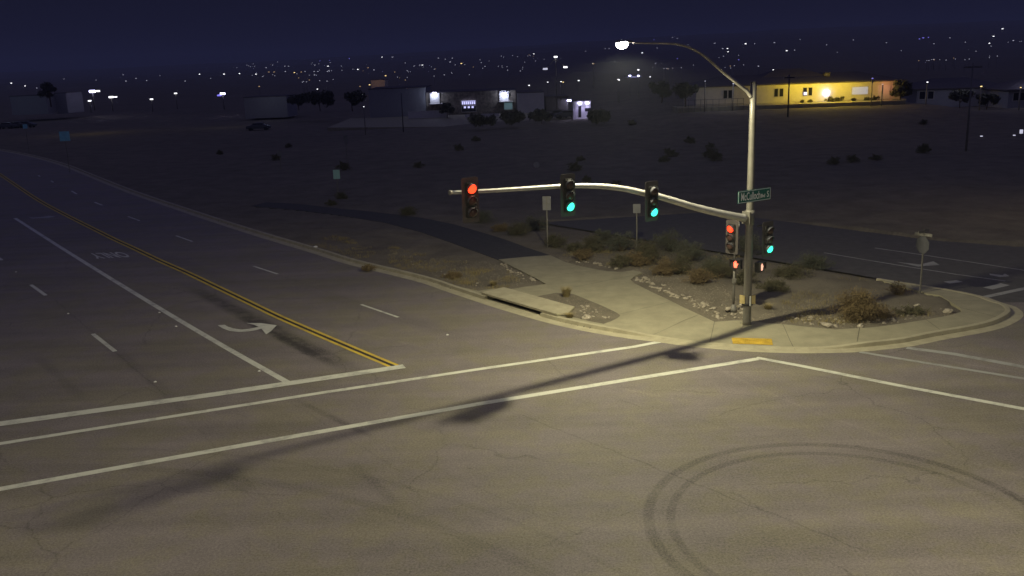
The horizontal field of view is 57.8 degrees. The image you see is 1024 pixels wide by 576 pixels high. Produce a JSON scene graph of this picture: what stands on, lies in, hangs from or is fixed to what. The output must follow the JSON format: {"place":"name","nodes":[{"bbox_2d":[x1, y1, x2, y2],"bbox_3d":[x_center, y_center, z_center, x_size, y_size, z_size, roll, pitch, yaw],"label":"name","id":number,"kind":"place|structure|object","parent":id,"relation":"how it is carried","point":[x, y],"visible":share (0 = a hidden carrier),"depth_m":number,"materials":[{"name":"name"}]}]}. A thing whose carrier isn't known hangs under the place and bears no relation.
{"place":"outdoors","nodes":[
{"label":"outdoors","id":0,"kind":"place"},
{"bbox_2d":[253,202,547,259],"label":"bike path","id":1,"kind":"structure","parent":0,"point":[494,247],"depth_m":59.05,"materials":[{"name":"asphalt"}]},
{"bbox_2d":[408,111,446,118],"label":"wall","id":2,"kind":"structure","parent":0,"point":[424,114],"depth_m":178.94,"materials":[{"name":"white paint"}]},
{"bbox_2d":[0,151,1023,575],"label":"road","id":3,"kind":"structure","parent":0,"point":[760,469],"depth_m":26.34,"materials":[{"name":"asphalt"}]},
{"bbox_2d":[91,333,116,351],"bbox_3d":[-16.257,2.160,36.947,0.170,0.001,3.292,-12,17,-36],"label":"lane marking","id":4,"kind":"object","parent":3,"relation":"on","point":[106,344],"visible":1,"depth_m":36.90,"materials":[{"name":"white paint"}]},
{"bbox_2d":[14,218,288,381],"bbox_3d":[-22.811,-1.044,51.061,0.425,0.001,50.525,-12,17,-35],"label":"white lane line","id":5,"kind":"object","parent":3,"relation":"on","point":[234,352],"visible":1,"depth_m":40.70,"materials":[{"name":"paint"}]},
{"bbox_2d":[0,175,389,366],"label":"yellow line","id":6,"kind":"object","parent":3,"relation":"on","point":[375,360],"visible":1,"depth_m":43.98,"materials":[{"name":"paint"}]},
{"bbox_2d":[0,174,394,365],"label":"line gap","id":7,"kind":"object","parent":3,"relation":"on","point":[221,288],"visible":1,"depth_m":43.95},
{"bbox_2d":[0,173,397,364],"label":"yellow line","id":8,"kind":"object","parent":3,"relation":"on","point":[381,358],"visible":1,"depth_m":44.57,"materials":[{"name":"paint"}]},
{"bbox_2d":[0,364,404,425],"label":"stop line","id":9,"kind":"object","parent":3,"relation":"on","point":[146,403],"visible":1,"depth_m":30.34,"materials":[{"name":"white paint"}]},
{"bbox_2d":[218,323,276,333],"bbox_3d":[-10.975,1.623,38.434,2.861,0.001,1.385,3,15,21],"label":"turn arrow","id":10,"kind":"object","parent":3,"relation":"on","point":[266,328],"visible":1,"depth_m":38.26,"materials":[{"name":"white paint"}]},
{"bbox_2d":[0,342,660,444],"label":"crosswalk line","id":11,"kind":"object","parent":3,"relation":"on","point":[258,402],"visible":1,"depth_m":30.21,"materials":[{"name":"white paint"}]},
{"bbox_2d":[0,358,758,490],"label":"crosswalk line","id":12,"kind":"object","parent":3,"relation":"on","point":[24,484],"visible":1,"depth_m":27.41,"materials":[{"name":"white paint"}]},
{"bbox_2d":[0,149,1023,352],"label":"curb and gutter","id":13,"kind":"structure","parent":3,"relation":"on","point":[1010,315],"depth_m":36.86,"materials":[{"name":"concrete"}]},
{"bbox_2d":[481,287,574,315],"bbox_3d":[0.724,0.710,40.269,1.470,0.360,5.472,-12,17,-36],"label":"storm drain","id":14,"kind":"object","parent":13,"relation":"on","point":[522,301],"visible":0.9,"depth_m":40.19,"materials":[{"name":"concrete"}]},
{"bbox_2d":[755,357,1023,409],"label":"crosswalk line","id":15,"kind":"object","parent":3,"relation":"on","point":[905,386],"visible":1,"depth_m":29.35,"materials":[{"name":"white paint"}]},
{"bbox_2d":[859,352,1023,378],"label":"crosswalk line","id":16,"kind":"object","parent":3,"relation":"on","point":[943,365],"visible":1,"depth_m":30.97,"materials":[{"name":"white paint"}]},
{"bbox_2d":[906,347,1023,367],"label":"stop line","id":17,"kind":"object","parent":3,"relation":"on","point":[972,357],"visible":1,"depth_m":31.80,"materials":[{"name":"white paint"}]},
{"bbox_2d":[0,20,1023,334],"bbox_3d":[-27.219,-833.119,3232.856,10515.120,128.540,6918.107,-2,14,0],"label":"ground","id":18,"kind":"structure","parent":0,"point":[948,188],"depth_m":113.52,"materials":[{"name":"soil"}]},
{"bbox_2d":[9,94,56,114],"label":"long shed","id":19,"kind":"structure","parent":18,"relation":"on","point":[28,104],"depth_m":244.65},
{"bbox_2d":[37,82,56,106],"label":"tree","id":20,"kind":"object","parent":18,"relation":"on","point":[47,88],"visible":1,"depth_m":233.10,"materials":[{"name":"green plant"}]},
{"bbox_2d":[59,131,69,171],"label":"road sign","id":21,"kind":"object","parent":18,"relation":"on","point":[64,136],"visible":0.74,"depth_m":102.57,"materials":[{"name":"metal"}]},
{"bbox_2d":[54,91,84,113],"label":"round roof shed","id":22,"kind":"structure","parent":18,"relation":"on","point":[68,102],"depth_m":250.92,"materials":[{"name":"metal"}]},
{"bbox_2d":[246,122,270,130],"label":"parked car","id":23,"kind":"object","parent":18,"relation":"on","point":[260,125],"visible":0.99,"depth_m":174.54,"materials":[{"name":"black metal"}]},
{"bbox_2d":[243,94,297,118],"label":"building","id":24,"kind":"structure","parent":18,"relation":"on","point":[268,106],"depth_m":210.93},
{"bbox_2d":[287,92,308,108],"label":"tree","id":25,"kind":"object","parent":18,"relation":"on","point":[298,100],"visible":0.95,"depth_m":199.91,"materials":[{"name":"green plant"}]},
{"bbox_2d":[304,90,334,110],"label":"tree","id":26,"kind":"object","parent":18,"relation":"on","point":[325,98],"visible":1,"depth_m":195.86,"materials":[{"name":"green plant"}]},
{"bbox_2d":[344,89,366,110],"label":"tree","id":27,"kind":"object","parent":18,"relation":"on","point":[353,98],"visible":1,"depth_m":184.78,"materials":[{"name":"green plant"}]},
{"bbox_2d":[371,79,387,87],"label":"orange house","id":28,"kind":"structure","parent":18,"relation":"on","point":[379,82],"depth_m":370.87,"materials":[{"name":"beige paint"}]},
{"bbox_2d":[368,85,430,117],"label":"warehouse","id":29,"kind":"structure","parent":18,"relation":"on","point":[385,101],"depth_m":184.33,"materials":[{"name":"metal"}]},
{"bbox_2d":[398,205,418,215],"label":"bush","id":30,"kind":"object","parent":18,"relation":"on","point":[408,210],"visible":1,"depth_m":65.34,"materials":[{"name":"green plant"}]},
{"bbox_2d":[327,113,571,130],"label":"parking lot","id":31,"kind":"structure","parent":18,"relation":"on","point":[377,123],"depth_m":170.66,"materials":[{"name":"asphalt"}]},
{"bbox_2d":[439,102,454,117],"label":"tree","id":32,"kind":"object","parent":31,"relation":"on","point":[445,107],"visible":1,"depth_m":176.36,"materials":[{"name":"green plant"}]},
{"bbox_2d":[440,270,461,279],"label":"bush","id":33,"kind":"object","parent":18,"relation":"on","point":[453,275],"visible":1,"depth_m":45.63,"materials":[{"name":"brown plant"}]},
{"bbox_2d":[425,88,515,114],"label":"shop building","id":34,"kind":"structure","parent":18,"relation":"on","point":[482,101],"depth_m":184.39,"materials":[{"name":"stone"}]},
{"bbox_2d":[467,113,497,126],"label":"tree","id":35,"kind":"object","parent":18,"relation":"on","point":[476,120],"visible":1,"depth_m":147.52,"materials":[{"name":"green plant"}]},
{"bbox_2d":[478,208,498,223],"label":"bush","id":36,"kind":"object","parent":18,"relation":"on","point":[483,217],"visible":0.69,"depth_m":61.51,"materials":[{"name":"green plant"}]},
{"bbox_2d":[490,222,508,231],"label":"bush","id":37,"kind":"object","parent":18,"relation":"on","point":[500,227],"visible":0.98,"depth_m":57.98,"materials":[{"name":"brown plant"}]},
{"bbox_2d":[499,110,525,124],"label":"tree","id":38,"kind":"object","parent":18,"relation":"on","point":[510,118],"visible":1,"depth_m":148.67,"materials":[{"name":"green plant"}]},
{"bbox_2d":[506,220,532,235],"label":"bush","id":39,"kind":"object","parent":18,"relation":"on","point":[516,229],"visible":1,"depth_m":56.24,"materials":[{"name":"green plant"}]},
{"bbox_2d":[516,90,543,112],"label":"hall","id":40,"kind":"structure","parent":18,"relation":"on","point":[528,101],"depth_m":183.07,"materials":[{"name":"white paint"}]},
{"bbox_2d":[516,214,550,230],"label":"bush","id":41,"kind":"object","parent":18,"relation":"on","point":[534,225],"visible":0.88,"depth_m":57.95,"materials":[{"name":"green plant"}]},
{"bbox_2d":[527,108,551,123],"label":"tree","id":42,"kind":"object","parent":18,"relation":"on","point":[535,115],"visible":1,"depth_m":156.77,"materials":[{"name":"green plant"}]},
{"bbox_2d":[542,196,550,246],"bbox_3d":[1.970,-3.664,52.063,0.470,2.989,0.116,-1,14,2],"label":"road sign","id":43,"kind":"object","parent":18,"relation":"on","point":[546,201],"visible":1,"depth_m":51.79,"materials":[{"name":"metal"}]},
{"bbox_2d":[544,229,569,247],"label":"bush","id":44,"kind":"object","parent":18,"relation":"on","point":[553,241],"visible":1,"depth_m":52.29,"materials":[{"name":"green plant"}]},
{"bbox_2d":[544,94,571,111],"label":"outbuilding","id":45,"kind":"structure","parent":18,"relation":"on","point":[550,102],"depth_m":190.56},
{"bbox_2d":[553,110,572,118],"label":"parked car","id":46,"kind":"object","parent":18,"relation":"on","point":[564,113],"visible":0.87,"depth_m":166.54,"materials":[{"name":"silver metal"}]},
{"bbox_2d":[560,242,581,251],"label":"bush","id":47,"kind":"object","parent":18,"relation":"on","point":[571,247],"visible":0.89,"depth_m":51.13,"materials":[{"name":"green plant"}]},
{"bbox_2d":[566,160,582,170],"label":"desert shrub","id":48,"kind":"object","parent":18,"relation":"on","point":[574,166],"visible":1,"depth_m":88.63,"materials":[{"name":"green plant"}]},
{"bbox_2d":[571,99,590,119],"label":"kiosk","id":49,"kind":"object","parent":18,"relation":"on","point":[581,109],"visible":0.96,"depth_m":165.21,"materials":[{"name":"white paint"}]},
{"bbox_2d":[571,247,593,261],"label":"bush","id":50,"kind":"object","parent":18,"relation":"on","point":[579,255],"visible":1,"depth_m":48.70,"materials":[{"name":"brown plant"}]},
{"bbox_2d":[568,233,605,252],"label":"bush","id":51,"kind":"object","parent":18,"relation":"on","point":[591,243],"visible":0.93,"depth_m":50.77,"materials":[{"name":"green plant"}]},
{"bbox_2d":[586,107,611,123],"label":"tree","id":52,"kind":"object","parent":18,"relation":"on","point":[596,116],"visible":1,"depth_m":147.45,"materials":[{"name":"green plant"}]},
{"bbox_2d":[591,228,613,243],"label":"bush","id":53,"kind":"object","parent":18,"relation":"on","point":[604,236],"visible":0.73,"depth_m":53.01,"materials":[{"name":"green plant"}]},
{"bbox_2d":[608,250,634,268],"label":"bush","id":54,"kind":"object","parent":18,"relation":"on","point":[619,263],"visible":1,"depth_m":46.72,"materials":[{"name":"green plant"}]},
{"bbox_2d":[602,229,643,251],"bbox_3d":[5.892,-2.634,50.802,2.601,1.327,2.156,-7,15,-21],"label":"bush","id":55,"kind":"object","parent":18,"relation":"on","point":[620,242],"visible":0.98,"depth_m":50.56,"materials":[{"name":"green plant"}]},
{"bbox_2d":[309,235,937,325],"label":"dry grass","id":56,"kind":"structure","parent":18,"relation":"on","point":[487,270],"depth_m":46.12,"materials":[{"name":"plant"}]},
{"bbox_2d":[633,204,640,246],"bbox_3d":[6.778,-3.243,50.419,0.400,2.676,0.092,-1,14,5],"label":"road sign","id":57,"kind":"object","parent":18,"relation":"on","point":[636,208],"visible":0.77,"depth_m":50.14,"materials":[{"name":"metal"}]},
{"bbox_2d":[624,250,654,267],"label":"bush","id":58,"kind":"object","parent":18,"relation":"on","point":[637,260],"visible":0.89,"depth_m":46.86,"materials":[{"name":"brown plant"}]},
{"bbox_2d":[630,234,659,254],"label":"bush","id":59,"kind":"object","parent":18,"relation":"on","point":[648,243],"visible":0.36,"depth_m":49.31,"materials":[{"name":"green plant"}]},
{"bbox_2d":[633,239,665,263],"bbox_3d":[7.071,-1.858,47.577,2.067,1.286,2.091,5,15,26],"label":"bush","id":60,"kind":"object","parent":18,"relation":"on","point":[648,254],"visible":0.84,"depth_m":47.44,"materials":[{"name":"green plant"}]},
{"bbox_2d":[648,81,672,102],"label":"tree","id":61,"kind":"object","parent":18,"relation":"on","point":[661,89],"visible":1,"depth_m":185.20,"materials":[{"name":"green plant"}]},
{"bbox_2d":[374,250,954,328],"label":"gravel","id":62,"kind":"structure","parent":18,"relation":"on","point":[678,296],"depth_m":40.17,"materials":[{"name":"gravel"}]},
{"bbox_2d":[648,255,681,276],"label":"bush","id":63,"kind":"object","parent":18,"relation":"on","point":[662,269],"visible":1,"depth_m":44.54,"materials":[{"name":"brown plant"}]},
{"bbox_2d":[651,223,687,253],"bbox_3d":[8.364,-2.696,50.199,2.435,1.529,2.068,11,19,43],"label":"bush","id":64,"kind":"object","parent":18,"relation":"on","point":[670,245],"visible":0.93,"depth_m":50.02,"materials":[{"name":"green plant"}]},
{"bbox_2d":[665,253,694,274],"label":"bush","id":65,"kind":"object","parent":18,"relation":"on","point":[678,261],"visible":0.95,"depth_m":44.72,"materials":[{"name":"green plant"}]},
{"bbox_2d":[667,236,710,263],"bbox_3d":[9.003,-1.950,47.476,2.233,1.277,2.348,-11,16,-33],"label":"bush","id":66,"kind":"object","parent":18,"relation":"on","point":[697,251],"visible":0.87,"depth_m":47.41,"materials":[{"name":"green plant"}]},
{"bbox_2d":[676,266,721,284],"bbox_3d":[8.542,-0.603,42.252,2.017,0.880,1.554,-2,14,0],"label":"bush","id":67,"kind":"object","parent":18,"relation":"on","point":[699,276],"visible":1,"depth_m":42.17,"materials":[{"name":"brown plant"}]},
{"bbox_2d":[672,98,743,111],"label":"rail fence","id":68,"kind":"object","parent":18,"relation":"on","point":[682,105],"visible":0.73,"depth_m":151.83,"materials":[{"name":"wood"}]},
{"bbox_2d":[696,252,730,272],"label":"bush","id":69,"kind":"object","parent":18,"relation":"on","point":[716,260],"visible":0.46,"depth_m":44.68,"materials":[{"name":"green plant"}]},
{"bbox_2d":[702,260,736,278],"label":"bush","id":70,"kind":"object","parent":18,"relation":"on","point":[719,269],"visible":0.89,"depth_m":43.81,"materials":[{"name":"green plant"}]},
{"bbox_2d":[729,222,739,311],"bbox_3d":[9.057,-0.838,37.653,0.388,3.701,0.320,-2,14,0],"label":"signal pedestal","id":71,"kind":"object","parent":18,"relation":"on","point":[733,306],"visible":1,"depth_m":37.79,"materials":[{"name":"metal"}]},
{"bbox_2d":[726,220,738,254],"bbox_3d":[8.812,-2.036,37.323,0.370,1.380,0.580,-14,18,-41],"label":"traffic light","id":72,"kind":"object","parent":71,"relation":"attached to","point":[732,226],"visible":1,"depth_m":37.25,"materials":[{"name":"black metal"}]},
{"bbox_2d":[729,258,742,268],"bbox_3d":[9.040,-0.973,37.460,0.470,0.415,0.310,9,17,37],"label":"pedestrian signal","id":73,"kind":"object","parent":71,"relation":"attached to","point":[736,263],"visible":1,"depth_m":37.40,"materials":[{"name":"black metal"}]},
{"bbox_2d":[725,233,761,252],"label":"bush","id":74,"kind":"object","parent":18,"relation":"on","point":[742,243],"visible":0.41,"depth_m":49.46,"materials":[{"name":"green plant"}]},
{"bbox_2d":[732,268,761,285],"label":"bush","id":75,"kind":"object","parent":18,"relation":"on","point":[740,278],"visible":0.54,"depth_m":42.05,"materials":[{"name":"green plant"}]},
{"bbox_2d":[754,274,789,291],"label":"bush","id":76,"kind":"object","parent":18,"relation":"on","point":[769,285],"visible":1,"depth_m":40.93,"materials":[{"name":"green plant"}]},
{"bbox_2d":[672,99,905,112],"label":"terrace","id":77,"kind":"structure","parent":18,"relation":"on","point":[680,109],"depth_m":152.84,"materials":[{"name":"concrete"}]},
{"bbox_2d":[671,82,698,106],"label":"tree","id":78,"kind":"object","parent":77,"relation":"on","point":[685,89],"visible":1,"depth_m":154.10,"materials":[{"name":"green plant"}]},
{"bbox_2d":[769,260,815,280],"bbox_3d":[13.088,-0.883,43.336,2.236,0.885,2.062,-2,14,0],"label":"bush","id":79,"kind":"object","parent":18,"relation":"on","point":[790,271],"visible":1,"depth_m":43.31,"materials":[{"name":"green plant"}]},
{"bbox_2d":[684,68,905,105],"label":"house","id":80,"kind":"structure","parent":18,"relation":"on","point":[805,85],"depth_m":157.12,"materials":[{"name":"beige paint"}]},
{"bbox_2d":[851,86,868,94],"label":"window","id":81,"kind":"structure","parent":80,"relation":"in","point":[855,90],"depth_m":156.98,"materials":[{"name":"grey"}]},
{"bbox_2d":[877,85,890,98],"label":"garage door","id":82,"kind":"structure","parent":80,"relation":"in","point":[886,88],"depth_m":157.02,"materials":[{"name":"white paint"}]},
{"bbox_2d":[792,250,836,269],"bbox_3d":[14.639,-1.510,45.571,2.312,1.101,2.110,-2,14,0],"label":"bush","id":83,"kind":"object","parent":18,"relation":"on","point":[815,262],"visible":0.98,"depth_m":45.22,"materials":[{"name":"green plant"}]},
{"bbox_2d":[827,286,890,323],"bbox_3d":[13.469,0.577,36.037,2.181,1.538,2.525,-11,16,-32],"label":"bush","id":84,"kind":"object","parent":18,"relation":"on","point":[857,308],"visible":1,"depth_m":35.83,"materials":[{"name":"brown plant"}]},
{"bbox_2d":[876,303,901,318],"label":"bush","id":85,"kind":"object","parent":18,"relation":"on","point":[886,311],"visible":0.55,"depth_m":36.39,"materials":[{"name":"green plant"}]},
{"bbox_2d":[883,279,914,295],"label":"bush","id":86,"kind":"object","parent":18,"relation":"on","point":[897,290],"visible":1,"depth_m":39.67,"materials":[{"name":"green plant"}]},
{"bbox_2d":[890,79,912,99],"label":"tree","id":87,"kind":"object","parent":18,"relation":"on","point":[900,88],"visible":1,"depth_m":154.19,"materials":[{"name":"green plant"}]},
{"bbox_2d":[892,301,930,316],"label":"bush","id":88,"kind":"object","parent":18,"relation":"on","point":[913,311],"visible":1,"depth_m":36.74,"materials":[{"name":"green plant"}]},
{"bbox_2d":[915,229,931,293],"bbox_3d":[17.403,-1.072,39.459,0.568,2.904,0.643,0,14,7],"label":"stop sign","id":89,"kind":"object","parent":18,"relation":"on","point":[922,244],"visible":1,"depth_m":39.30,"materials":[{"name":"metal"}]},
{"bbox_2d":[915,143,931,152],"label":"desert shrub","id":90,"kind":"object","parent":18,"relation":"on","point":[923,148],"visible":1,"depth_m":93.55,"materials":[{"name":"green plant"}]},
{"bbox_2d":[901,77,996,106],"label":"house","id":91,"kind":"structure","parent":18,"relation":"on","point":[939,90],"depth_m":165.47,"materials":[{"name":"paint"}]},
{"bbox_2d":[948,89,975,107],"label":"tree","id":92,"kind":"object","parent":18,"relation":"on","point":[957,95],"visible":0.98,"depth_m":156.29,"materials":[{"name":"green plant"}]},
{"bbox_2d":[964,63,981,150],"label":"utility pole","id":93,"kind":"object","parent":18,"relation":"on","point":[969,107],"visible":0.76,"depth_m":93.56,"materials":[{"name":"wood"}]},
{"bbox_2d":[975,93,1000,108],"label":"tree","id":94,"kind":"object","parent":18,"relation":"on","point":[986,98],"visible":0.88,"depth_m":154.75,"materials":[{"name":"green plant"}]},
{"bbox_2d":[982,78,1023,107],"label":"house","id":95,"kind":"structure","parent":18,"relation":"on","point":[1008,92],"depth_m":158.62,"materials":[{"name":"paint"}]},
{"bbox_2d":[0,0,1023,71],"label":"sky","id":96,"kind":"structure","parent":0,"point":[36,35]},
{"bbox_2d":[462,255,1004,346],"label":"sidewalk","id":97,"kind":"structure","parent":0,"point":[623,296],"depth_m":37.24,"materials":[{"name":"concrete"}]},
{"bbox_2d":[538,293,619,323],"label":"planter soil","id":98,"kind":"structure","parent":97,"relation":"on","point":[607,312],"depth_m":39.04,"materials":[{"name":"soil"}]},
{"bbox_2d":[448,40,756,325],"bbox_3d":[3.643,-2.808,31.766,13.255,11.013,0.920,-10,16,-29],"label":"signal mast","id":99,"kind":"object","parent":97,"relation":"on","point":[746,217],"visible":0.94,"depth_m":33.92,"materials":[{"name":"metal"}]},
{"bbox_2d":[461,177,479,223],"bbox_3d":[-1.256,-2.650,28.016,0.484,1.380,0.462,2,14,15],"label":"traffic light","id":100,"kind":"object","parent":99,"relation":"attached to","point":[470,200],"visible":1,"depth_m":27.92,"materials":[{"name":"black metal"}]},
{"bbox_2d":[560,173,575,216],"bbox_3d":[1.815,-2.995,29.938,0.462,1.380,0.484,1,14,10],"label":"traffic light","id":101,"kind":"object","parent":99,"relation":"attached to","point":[567,191],"visible":1,"depth_m":29.83,"materials":[{"name":"black metal"}]},
{"bbox_2d":[645,181,658,221],"bbox_3d":[4.811,-2.977,31.891,0.462,1.380,0.484,1,14,10],"label":"traffic light","id":102,"kind":"object","parent":99,"relation":"attached to","point":[651,200],"visible":1,"depth_m":31.78,"materials":[{"name":"black metal"}]},
{"bbox_2d":[739,295,755,305],"bbox_3d":[9.095,0.463,35.767,0.432,0.420,0.478,-13,17,-38],"label":"push button sign","id":103,"kind":"object","parent":99,"relation":"attached to","point":[742,300],"visible":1,"depth_m":35.66,"materials":[{"name":"yellow metal"}]},
{"bbox_2d":[738,187,770,203],"bbox_3d":[9.034,-3.470,34.742,1.720,0.470,0.148,-10,16,-31],"label":"street name sign","id":104,"kind":"object","parent":99,"relation":"attached to","point":[753,195],"visible":1,"depth_m":34.67,"materials":[{"name":"green"}]},
{"bbox_2d":[754,260,766,272],"bbox_3d":[9.533,-0.819,35.567,0.310,0.415,0.470,10,18,41],"label":"pedestrian signal","id":105,"kind":"object","parent":99,"relation":"attached to","point":[760,265],"visible":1,"depth_m":35.48,"materials":[{"name":"black metal"}]},
{"bbox_2d":[756,221,774,257],"bbox_3d":[9.658,-1.854,35.435,0.680,1.380,0.437,0,14,6],"label":"traffic light","id":106,"kind":"object","parent":99,"relation":"attached to","point":[768,228],"visible":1,"depth_m":35.33,"materials":[{"name":"black metal"}]},
{"bbox_2d":[732,338,772,344],"bbox_3d":[8.842,1.961,34.200,1.448,0.052,0.710,1,14,13],"label":"tactile panel","id":107,"kind":"object","parent":97,"relation":"on","point":[761,341],"visible":1,"depth_m":34.17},
{"bbox_2d":[543,213,1023,301],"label":"frontage road","id":108,"kind":"structure","parent":0,"point":[791,240],"depth_m":49.22,"materials":[{"name":"asphalt"}]},
{"bbox_2d":[827,253,1003,280],"bbox_3d":[19.296,-1.074,45.395,0.309,0.001,9.341,-12,17,-37],"label":"road marking line","id":109,"kind":"object","parent":108,"relation":"on","point":[918,268],"visible":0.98,"depth_m":44.80,"materials":[{"name":"white paint"}]},
{"bbox_2d":[984,287,1023,297],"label":"crosswalk line","id":110,"kind":"object","parent":108,"relation":"on","point":[1005,292],"visible":0.97,"depth_m":39.89,"materials":[{"name":"white paint"}]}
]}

